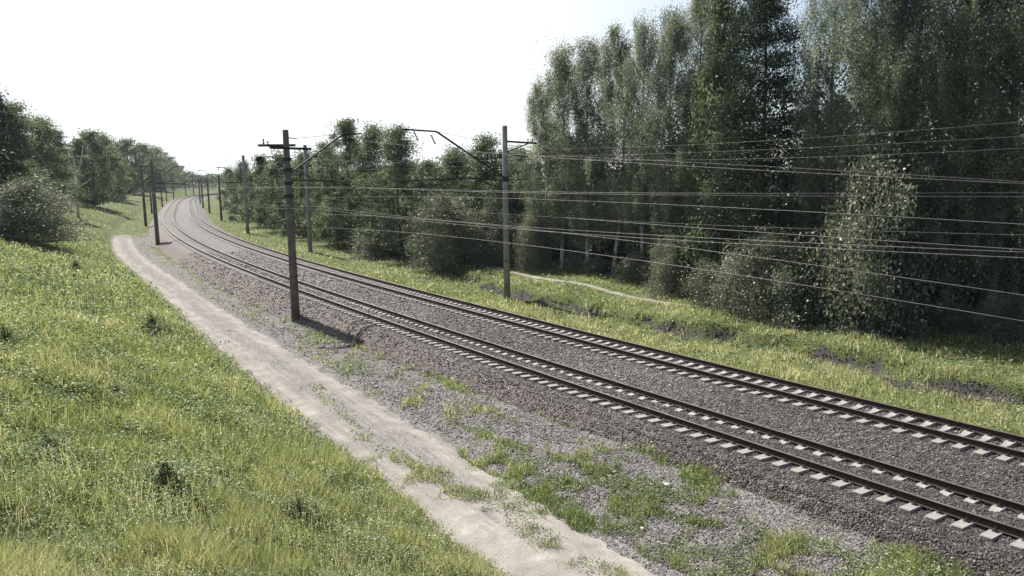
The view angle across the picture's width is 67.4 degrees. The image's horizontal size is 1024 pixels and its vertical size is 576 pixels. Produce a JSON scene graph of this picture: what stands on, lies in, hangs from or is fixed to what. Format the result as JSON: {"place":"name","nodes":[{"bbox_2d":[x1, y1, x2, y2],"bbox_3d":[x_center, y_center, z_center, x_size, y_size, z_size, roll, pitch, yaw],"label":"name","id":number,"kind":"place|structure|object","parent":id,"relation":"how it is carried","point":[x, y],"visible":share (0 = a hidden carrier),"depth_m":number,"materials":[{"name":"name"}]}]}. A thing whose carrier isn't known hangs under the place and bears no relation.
{"place":"outdoors","nodes":[
{"label":"outdoors","id":0,"kind":"place"},
{"bbox_2d":[112,235,654,575],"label":"dirt road","id":1,"kind":"structure","parent":0,"point":[286,373],"depth_m":23.43,"materials":[{"name":"beige soil"}]},
{"bbox_2d":[0,174,1023,575],"bbox_3d":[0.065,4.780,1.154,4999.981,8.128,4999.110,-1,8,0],"label":"ground","id":2,"kind":"structure","parent":0,"point":[126,210],"depth_m":30.72,"materials":[{"name":"grey gravel"}]},
{"bbox_2d":[0,322,41,352],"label":"weed clump","id":3,"kind":"object","parent":2,"relation":"on","point":[9,336],"visible":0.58,"depth_m":22.68,"materials":[{"name":"green plant"}]},
{"bbox_2d":[0,86,45,216],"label":"pine tree","id":4,"kind":"object","parent":2,"relation":"on","point":[8,168],"visible":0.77,"depth_m":87.83,"materials":[{"name":"green plant"}]},
{"bbox_2d":[0,98,58,214],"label":"aspen tree","id":5,"kind":"object","parent":2,"relation":"on","point":[19,131],"visible":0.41,"depth_m":95.58,"materials":[{"name":"green plant"}]},
{"bbox_2d":[12,114,92,215],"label":"aspen tree","id":6,"kind":"object","parent":2,"relation":"on","point":[64,170],"visible":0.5,"depth_m":117.62,"materials":[{"name":"green plant"}]},
{"bbox_2d":[0,172,105,246],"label":"willow bush","id":7,"kind":"object","parent":2,"relation":"on","point":[25,207],"visible":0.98,"depth_m":64.52,"materials":[{"name":"green plant"}]},
{"bbox_2d":[44,126,81,199],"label":"tree","id":8,"kind":"object","parent":2,"relation":"on","point":[59,144],"visible":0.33,"depth_m":146.76,"materials":[{"name":"green plant"}]},
{"bbox_2d":[25,431,107,465],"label":"weed clump","id":9,"kind":"object","parent":2,"relation":"on","point":[44,439],"visible":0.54,"depth_m":14.85,"materials":[{"name":"green plant"}]},
{"bbox_2d":[61,138,90,217],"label":"dead birch","id":10,"kind":"object","parent":2,"relation":"on","point":[78,142],"visible":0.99,"depth_m":128.04,"materials":[{"name":"grey wood"}]},
{"bbox_2d":[62,258,97,271],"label":"weed clump","id":11,"kind":"object","parent":2,"relation":"on","point":[75,263],"visible":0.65,"depth_m":51.06,"materials":[{"name":"green plant"}]},
{"bbox_2d":[0,122,183,205],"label":"trees","id":12,"kind":"object","parent":2,"relation":"on","point":[156,168],"visible":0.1,"depth_m":312.49,"materials":[{"name":"green plant"}]},
{"bbox_2d":[66,127,128,205],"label":"leafy tree","id":13,"kind":"object","parent":2,"relation":"on","point":[98,197],"visible":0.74,"depth_m":170.26,"materials":[{"name":"green plant"}]},
{"bbox_2d":[89,129,136,196],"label":"leafy tree","id":14,"kind":"object","parent":2,"relation":"on","point":[107,140],"visible":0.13,"depth_m":245.03,"materials":[{"name":"green plant"}]},
{"bbox_2d":[92,145,138,199],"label":"leafy tree","id":15,"kind":"object","parent":2,"relation":"on","point":[124,180],"visible":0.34,"depth_m":224.23,"materials":[{"name":"green plant"}]},
{"bbox_2d":[106,383,150,397],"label":"weed clump","id":16,"kind":"object","parent":2,"relation":"on","point":[116,387],"visible":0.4,"depth_m":20.49,"materials":[{"name":"green plant"}]},
{"bbox_2d":[116,137,158,193],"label":"leafy tree","id":17,"kind":"object","parent":2,"relation":"on","point":[127,146],"visible":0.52,"depth_m":307.05,"materials":[{"name":"green plant"}]},
{"bbox_2d":[133,167,163,226],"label":"catenary pole","id":18,"kind":"object","parent":2,"relation":"on","point":[143,199],"visible":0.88,"depth_m":136.81,"materials":[{"name":"brown concrete"}]},
{"bbox_2d":[144,185,1013,251],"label":"telephone wire","id":19,"kind":"object","parent":18,"relation":"attached to","point":[680,236],"visible":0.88,"depth_m":17.61,"materials":[{"name":"grey metal"}]},
{"bbox_2d":[143,186,1021,257],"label":"telephone wire","id":20,"kind":"object","parent":18,"relation":"attached to","point":[695,241],"visible":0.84,"depth_m":16.90,"materials":[{"name":"grey metal"}]},
{"bbox_2d":[128,140,173,190],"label":"leafy tree","id":21,"kind":"object","parent":2,"relation":"on","point":[141,146],"visible":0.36,"depth_m":363.65,"materials":[{"name":"green plant"}]},
{"bbox_2d":[139,161,183,244],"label":"catenary pole","id":22,"kind":"object","parent":2,"relation":"on","point":[155,214],"visible":0.98,"depth_m":97.98,"materials":[{"name":"brown concrete"}]},
{"bbox_2d":[131,311,194,334],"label":"weed clump","id":23,"kind":"object","parent":2,"relation":"on","point":[154,324],"visible":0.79,"depth_m":35.09,"materials":[{"name":"green plant"}]},
{"bbox_2d":[144,145,181,188],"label":"leafy tree","id":24,"kind":"object","parent":2,"relation":"on","point":[161,152],"visible":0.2,"depth_m":437.82,"materials":[{"name":"green plant"}]},
{"bbox_2d":[122,456,230,522],"bbox_3d":[-6.272,3.433,14.365,2.636,0.721,2.704,3,9,26],"label":"weed clump","id":25,"kind":"object","parent":2,"relation":"on","point":[163,468],"visible":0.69,"depth_m":14.13,"materials":[{"name":"green plant"}]},
{"bbox_2d":[160,156,195,182],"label":"leafy tree","id":26,"kind":"object","parent":2,"relation":"on","point":[174,161],"visible":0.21,"depth_m":539.99,"materials":[{"name":"green plant"}]},
{"bbox_2d":[187,173,211,207],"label":"catenary pole","id":27,"kind":"object","parent":2,"relation":"on","point":[200,179],"visible":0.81,"depth_m":221.58,"materials":[{"name":"grey concrete"}]},
{"bbox_2d":[189,152,1020,181],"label":"messenger wire","id":28,"kind":"object","parent":27,"relation":"attached to","point":[710,163],"visible":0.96,"depth_m":27.20,"materials":[{"name":"grey metal"}]},
{"bbox_2d":[205,184,1023,193],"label":"contact wire","id":29,"kind":"object","parent":28,"relation":"hanging from","point":[723,193],"visible":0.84,"depth_m":26.09,"materials":[{"name":"grey metal"}]},
{"bbox_2d":[241,188,1008,234],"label":"line wire","id":30,"kind":"object","parent":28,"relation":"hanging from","point":[720,225],"visible":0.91,"depth_m":35.05,"materials":[{"name":"grey metal"}]},
{"bbox_2d":[149,194,253,263],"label":"ballast bed","id":31,"kind":"object","parent":2,"relation":"on","point":[177,252],"visible":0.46,"depth_m":102.60,"materials":[{"name":"grey gravel"}]},
{"bbox_2d":[160,192,1023,551],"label":"railway track","id":32,"kind":"structure","parent":31,"relation":"on","point":[996,530],"depth_m":22.98,"materials":[{"name":"metal"}]},
{"bbox_2d":[186,192,1023,467],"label":"railway track","id":33,"kind":"structure","parent":31,"relation":"on","point":[547,332],"depth_m":29.33,"materials":[{"name":"metal"}]},
{"bbox_2d":[197,170,231,220],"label":"catenary pole","id":34,"kind":"object","parent":2,"relation":"on","point":[220,203],"visible":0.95,"depth_m":152.86,"materials":[{"name":"grey concrete"}]},
{"bbox_2d":[215,166,240,211],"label":"leafy tree","id":35,"kind":"object","parent":2,"relation":"on","point":[228,173],"visible":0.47,"depth_m":187.38,"materials":[{"name":"green plant"}]},
{"bbox_2d":[224,157,258,220],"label":"leafy tree","id":36,"kind":"object","parent":2,"relation":"on","point":[237,171],"visible":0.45,"depth_m":150.63,"materials":[{"name":"green plant"}]},
{"bbox_2d":[216,155,266,233],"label":"catenary pole","id":37,"kind":"object","parent":2,"relation":"on","point":[244,179],"visible":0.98,"depth_m":115.85,"materials":[{"name":"concrete"}]},
{"bbox_2d":[229,153,281,225],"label":"leafy tree","id":38,"kind":"object","parent":2,"relation":"on","point":[259,220],"visible":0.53,"depth_m":131.53,"materials":[{"name":"green plant"}]},
{"bbox_2d":[244,149,304,230],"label":"leafy tree","id":39,"kind":"object","parent":2,"relation":"on","point":[274,214],"visible":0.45,"depth_m":118.70,"materials":[{"name":"green plant"}]},
{"bbox_2d":[165,170,387,187],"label":"distant wood","id":40,"kind":"object","parent":2,"relation":"on","point":[195,184],"visible":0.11,"depth_m":551.21,"materials":[{"name":"green plant"}]},
{"bbox_2d":[271,146,331,236],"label":"leafy tree","id":41,"kind":"object","parent":2,"relation":"on","point":[298,176],"visible":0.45,"depth_m":106.80,"materials":[{"name":"green plant"}]},
{"bbox_2d":[303,145,312,251],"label":"catenary pole","id":42,"kind":"object","parent":2,"relation":"on","point":[308,217],"visible":0.87,"depth_m":85.93,"materials":[{"name":"concrete"}]},
{"bbox_2d":[255,130,361,321],"bbox_3d":[-11.510,-3.416,44.807,6.303,11.358,0.610,-6,10,-33],"label":"catenary pole","id":43,"kind":"object","parent":2,"relation":"on","point":[288,170],"visible":0.98,"depth_m":43.83,"materials":[{"name":"grey concrete"}]},
{"bbox_2d":[254,122,1015,168],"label":"feeder wire","id":44,"kind":"object","parent":43,"relation":"attached to","point":[733,142],"visible":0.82,"depth_m":36.63,"materials":[{"name":"grey metal"}]},
{"bbox_2d":[256,136,1019,167],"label":"feeder wire","id":45,"kind":"object","parent":43,"relation":"attached to","point":[719,151],"visible":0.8,"depth_m":36.95,"materials":[{"name":"grey metal"}]},
{"bbox_2d":[274,493,358,527],"bbox_3d":[-4.421,4.401,15.485,1.964,0.612,1.935,6,11,37],"label":"weed clump","id":46,"kind":"object","parent":2,"relation":"on","point":[296,502],"visible":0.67,"depth_m":15.36,"materials":[{"name":"green plant"}]},
{"bbox_2d":[299,139,363,244],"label":"aspen tree","id":47,"kind":"object","parent":2,"relation":"on","point":[324,233],"visible":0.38,"depth_m":93.27,"materials":[{"name":"green plant"}]},
{"bbox_2d":[313,114,369,246],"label":"aspen tree","id":48,"kind":"object","parent":2,"relation":"on","point":[345,126],"visible":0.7,"depth_m":88.73,"materials":[{"name":"green plant"}]},
{"bbox_2d":[324,230,362,249],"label":"shrub","id":49,"kind":"object","parent":2,"relation":"on","point":[339,244],"visible":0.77,"depth_m":89.53,"materials":[{"name":"green plant"}]},
{"bbox_2d":[344,229,397,259],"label":"shrub","id":50,"kind":"object","parent":2,"relation":"on","point":[376,249],"visible":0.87,"depth_m":80.23,"materials":[{"name":"green plant"}]},
{"bbox_2d":[344,120,407,244],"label":"aspen tree","id":51,"kind":"object","parent":2,"relation":"on","point":[363,157],"visible":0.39,"depth_m":84.34,"materials":[{"name":"green plant"}]},
{"bbox_2d":[348,122,428,254],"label":"aspen tree","id":52,"kind":"object","parent":2,"relation":"on","point":[399,169],"visible":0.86,"depth_m":78.34,"materials":[{"name":"green plant"}]},
{"bbox_2d":[403,157,451,251],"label":"aspen tree","id":53,"kind":"object","parent":2,"relation":"on","point":[427,167],"visible":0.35,"depth_m":76.09,"materials":[{"name":"green plant"}]},
{"bbox_2d":[236,145,636,231],"bbox_3d":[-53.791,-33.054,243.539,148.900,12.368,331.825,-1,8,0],"label":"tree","id":54,"kind":"object","parent":2,"relation":"on","point":[400,200],"visible":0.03,"depth_m":107.55,"materials":[{"name":"green plant"}]},
{"bbox_2d":[390,174,500,271],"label":"willow bush","id":55,"kind":"object","parent":2,"relation":"on","point":[435,254],"visible":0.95,"depth_m":66.96,"materials":[{"name":"green plant"}]},
{"bbox_2d":[424,143,488,249],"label":"aspen tree","id":56,"kind":"object","parent":2,"relation":"on","point":[451,162],"visible":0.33,"depth_m":74.05,"materials":[{"name":"green plant"}]},
{"bbox_2d":[393,125,536,298],"bbox_3d":[-2.744,-4.624,50.937,10.903,12.187,0.464,-7,10,-34],"label":"catenary pole","id":57,"kind":"object","parent":2,"relation":"on","point":[505,181],"visible":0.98,"depth_m":52.05,"materials":[{"name":"concrete"}]},
{"bbox_2d":[165,141,1023,183],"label":"messenger wire","id":58,"kind":"object","parent":57,"relation":"attached to","point":[691,166],"visible":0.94,"depth_m":21.47,"materials":[{"name":"grey metal"}]},
{"bbox_2d":[165,181,1023,196],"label":"contact wire","id":59,"kind":"object","parent":58,"relation":"hanging from","point":[690,195],"visible":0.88,"depth_m":21.61,"materials":[{"name":"grey metal"}]},
{"bbox_2d":[448,131,525,254],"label":"aspen tree","id":60,"kind":"object","parent":2,"relation":"on","point":[481,148],"visible":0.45,"depth_m":71.47,"materials":[{"name":"green plant"}]},
{"bbox_2d":[463,198,521,269],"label":"willow bush","id":61,"kind":"object","parent":2,"relation":"on","point":[490,232],"visible":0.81,"depth_m":67.27,"materials":[{"name":"green plant"}]},
{"bbox_2d":[0,196,1012,575],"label":"meadow grass","id":62,"kind":"structure","parent":2,"relation":"on","point":[216,548],"depth_m":17.71,"materials":[{"name":"green plant"}]},
{"bbox_2d":[477,146,544,260],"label":"aspen tree","id":63,"kind":"object","parent":2,"relation":"on","point":[511,173],"visible":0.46,"depth_m":68.76,"materials":[{"name":"green plant"}]},
{"bbox_2d":[0,230,1023,575],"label":"meadow herbs","id":64,"kind":"object","parent":2,"relation":"on","point":[30,448],"visible":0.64,"depth_m":19.11,"materials":[{"name":"green plant"}]},
{"bbox_2d":[509,194,559,271],"bbox_3d":[1.480,-4.468,63.819,4.269,6.578,4.511,6,11,40],"label":"willow bush","id":65,"kind":"object","parent":2,"relation":"on","point":[538,254],"visible":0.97,"depth_m":63.36,"materials":[{"name":"green plant"}]},
{"bbox_2d":[509,75,576,261],"bbox_3d":[2.687,-9.648,64.789,6.017,16.363,4.794,-3,9,-16],"label":"birch tree","id":66,"kind":"object","parent":2,"relation":"on","point":[532,102],"visible":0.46,"depth_m":63.95,"materials":[{"name":"green plant"}]},
{"bbox_2d":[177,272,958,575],"bbox_3d":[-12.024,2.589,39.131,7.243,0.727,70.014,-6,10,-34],"label":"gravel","id":67,"kind":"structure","parent":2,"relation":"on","point":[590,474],"depth_m":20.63,"materials":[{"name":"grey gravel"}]},
{"bbox_2d":[524,36,618,268],"bbox_3d":[4.526,-10.863,63.115,7.676,19.189,7.654,-5,9,-27],"label":"birch tree","id":68,"kind":"object","parent":2,"relation":"on","point":[560,81],"visible":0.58,"depth_m":61.89,"materials":[{"name":"green plant"}]},
{"bbox_2d":[564,246,585,269],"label":"shrub","id":69,"kind":"object","parent":2,"relation":"on","point":[578,264],"visible":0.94,"depth_m":62.64,"materials":[{"name":"green plant"}]},
{"bbox_2d":[544,32,634,271],"bbox_3d":[5.903,-10.200,59.769,6.830,18.882,7.548,4,9,27],"label":"birch tree","id":70,"kind":"object","parent":2,"relation":"on","point":[580,69],"visible":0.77,"depth_m":59.15,"materials":[{"name":"green plant"}]},
{"bbox_2d":[579,255,612,274],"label":"shrub","id":71,"kind":"object","parent":2,"relation":"on","point":[600,262],"visible":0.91,"depth_m":60.39,"materials":[{"name":"green plant"}]},
{"bbox_2d":[175,250,1023,575],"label":"ballast bed","id":72,"kind":"object","parent":2,"relation":"on","point":[211,268],"visible":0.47,"depth_m":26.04,"materials":[{"name":"grey gravel"}]},
{"bbox_2d":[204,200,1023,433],"bbox_3d":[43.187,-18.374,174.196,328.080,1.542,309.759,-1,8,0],"label":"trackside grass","id":73,"kind":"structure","parent":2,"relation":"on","point":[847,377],"depth_m":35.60,"materials":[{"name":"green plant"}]},
{"bbox_2d":[575,17,663,274],"bbox_3d":[8.233,-10.531,58.238,6.790,20.065,5.410,-1,8,-5],"label":"birch tree","id":74,"kind":"object","parent":2,"relation":"on","point":[621,52],"visible":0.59,"depth_m":57.41,"materials":[{"name":"green plant"}]},
{"bbox_2d":[601,246,656,281],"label":"shrub","id":75,"kind":"object","parent":2,"relation":"on","point":[630,264],"visible":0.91,"depth_m":54.90,"materials":[{"name":"green plant"}]},
{"bbox_2d":[593,7,668,272],"bbox_3d":[8.707,-9.973,54.716,5.559,19.474,5.575,-5,9,-25],"label":"birch tree","id":76,"kind":"object","parent":2,"relation":"on","point":[644,57],"visible":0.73,"depth_m":53.98,"materials":[{"name":"green plant"}]},
{"bbox_2d":[635,229,701,298],"bbox_3d":[10.241,-1.632,50.599,4.795,4.574,4.554,-4,9,-22],"label":"willow bush","id":77,"kind":"object","parent":2,"relation":"on","point":[663,270],"visible":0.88,"depth_m":49.91,"materials":[{"name":"green plant"}]},
{"bbox_2d":[629,2,714,256],"bbox_3d":[10.771,-9.483,52.124,5.842,19.352,6.456,3,9,24],"label":"birch tree","id":78,"kind":"object","parent":2,"relation":"on","point":[663,50],"visible":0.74,"depth_m":51.50,"materials":[{"name":"green plant"}]},
{"bbox_2d":[646,0,747,281],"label":"birch tree","id":79,"kind":"object","parent":2,"relation":"on","point":[697,31],"visible":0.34,"depth_m":50.76,"materials":[{"name":"green plant"}]},
{"bbox_2d":[676,253,741,311],"bbox_3d":[11.912,-0.299,45.230,4.177,3.658,3.910,-4,9,-21],"label":"shrub","id":80,"kind":"object","parent":2,"relation":"on","point":[698,283],"visible":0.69,"depth_m":44.82,"materials":[{"name":"green plant"}]},
{"bbox_2d":[404,257,1023,404],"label":"soil clods","id":81,"kind":"object","parent":2,"relation":"on","point":[716,334],"visible":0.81,"depth_m":32.66,"materials":[{"name":"brown soil"}]},
{"bbox_2d":[672,0,765,291],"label":"aspen tree","id":82,"kind":"object","parent":2,"relation":"on","point":[707,90],"visible":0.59,"depth_m":47.99,"materials":[{"name":"green plant"}]},
{"bbox_2d":[483,1,1023,318],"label":"wood interior","id":83,"kind":"object","parent":2,"relation":"on","point":[609,249],"visible":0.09,"depth_m":56.89,"materials":[{"name":"green plant"}]},
{"bbox_2d":[659,0,849,305],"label":"spruce tree","id":84,"kind":"object","parent":2,"relation":"on","point":[766,10],"visible":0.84,"depth_m":43.15,"materials":[{"name":"green plant"}]},
{"bbox_2d":[700,225,828,332],"bbox_3d":[13.460,-0.578,40.931,6.656,5.536,7.008,2,9,16],"label":"willow bush","id":85,"kind":"object","parent":2,"relation":"on","point":[766,297],"visible":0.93,"depth_m":40.67,"materials":[{"name":"green plant"}]},
{"bbox_2d":[775,283,856,330],"bbox_3d":[15.749,0.994,39.611,4.093,2.659,4.372,3,9,25],"label":"shrub","id":86,"kind":"object","parent":2,"relation":"on","point":[819,308],"visible":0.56,"depth_m":39.76,"materials":[{"name":"green plant"}]},
{"bbox_2d":[775,0,906,289],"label":"birch tree","id":87,"kind":"object","parent":2,"relation":"on","point":[805,187],"visible":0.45,"depth_m":41.58,"materials":[{"name":"green plant"}]},
{"bbox_2d":[793,127,978,343],"bbox_3d":[18.140,-2.500,37.159,8.321,10.345,7.904,3,9,26],"label":"willow bush","id":88,"kind":"object","parent":2,"relation":"on","point":[852,305],"visible":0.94,"depth_m":36.69,"materials":[{"name":"green plant"}]},
{"bbox_2d":[790,0,985,308],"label":"birch tree","id":89,"kind":"object","parent":2,"relation":"on","point":[863,56],"visible":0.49,"depth_m":38.18,"materials":[{"name":"green plant"}]},
{"bbox_2d":[882,290,942,331],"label":"shrub","id":90,"kind":"object","parent":2,"relation":"on","point":[921,311],"visible":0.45,"depth_m":37.27,"materials":[{"name":"green plant"}]},
{"bbox_2d":[834,0,1013,315],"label":"birch tree","id":91,"kind":"object","parent":2,"relation":"on","point":[923,163],"visible":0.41,"depth_m":36.98,"materials":[{"name":"green plant"}]},
{"bbox_2d":[841,0,1023,319],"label":"birch tree","id":92,"kind":"object","parent":2,"relation":"on","point":[969,206],"visible":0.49,"depth_m":36.12,"materials":[{"name":"green plant"}]},
{"bbox_2d":[932,300,973,333],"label":"shrub","id":93,"kind":"object","parent":2,"relation":"on","point":[948,321],"visible":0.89,"depth_m":36.40,"materials":[{"name":"green plant"}]},
{"bbox_2d":[896,0,1023,306],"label":"birch tree","id":94,"kind":"object","parent":2,"relation":"on","point":[1000,226],"visible":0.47,"depth_m":35.92,"materials":[{"name":"green plant"}]},
{"bbox_2d":[901,0,1023,295],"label":"birch tree","id":95,"kind":"object","parent":2,"relation":"on","point":[1018,208],"visible":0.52,"depth_m":35.53,"materials":[{"name":"green plant"}]},
{"bbox_2d":[949,282,1023,343],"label":"willow bush","id":96,"kind":"object","parent":2,"relation":"on","point":[1013,306],"visible":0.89,"depth_m":34.62,"materials":[{"name":"green plant"}]},
{"bbox_2d":[950,305,1022,342],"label":"shrub","id":97,"kind":"object","parent":2,"relation":"on","point":[983,329],"visible":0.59,"depth_m":35.31,"materials":[{"name":"green plant"}]},
{"bbox_2d":[0,0,1023,176],"label":"sky","id":98,"kind":"structure","parent":0,"point":[211,80],"materials":[{"name":"white"}]},
{"bbox_2d":[488,266,702,307],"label":"path","id":99,"kind":"structure","parent":0,"point":[592,286],"depth_m":54.02,"materials":[{"name":"beige soil"}]},
{"bbox_2d":[271,148,1019,172],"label":"feeder wire","id":100,"kind":"object","parent":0,"point":[761,158],"visible":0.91,"depth_m":34.05,"materials":[{"name":"grey metal"}]},
{"bbox_2d":[325,214,1020,294],"bbox_3d":[4.680,-0.171,17.144,0.420,1.711,46.909,-7,10,-35],"label":"telephone wire","id":101,"kind":"object","parent":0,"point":[722,252],"visible":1,"depth_m":16.18,"materials":[{"name":"grey metal"}]},
{"bbox_2d":[331,197,1023,224],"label":"line wire","id":102,"kind":"object","parent":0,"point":[762,209],"visible":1,"depth_m":17.65,"materials":[{"name":"grey metal"}]},
{"bbox_2d":[339,228,1021,320],"bbox_3d":[4.875,0.336,16.415,0.398,1.580,45.420,-7,10,-35],"label":"telephone wire","id":103,"kind":"object","parent":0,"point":[740,275],"visible":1,"depth_m":15.66,"materials":[{"name":"grey metal"}]},
{"bbox_2d":[565,217,1023,249],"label":"line wire","id":104,"kind":"object","parent":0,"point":[819,236],"visible":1,"depth_m":16.18,"materials":[{"name":"grey metal"}]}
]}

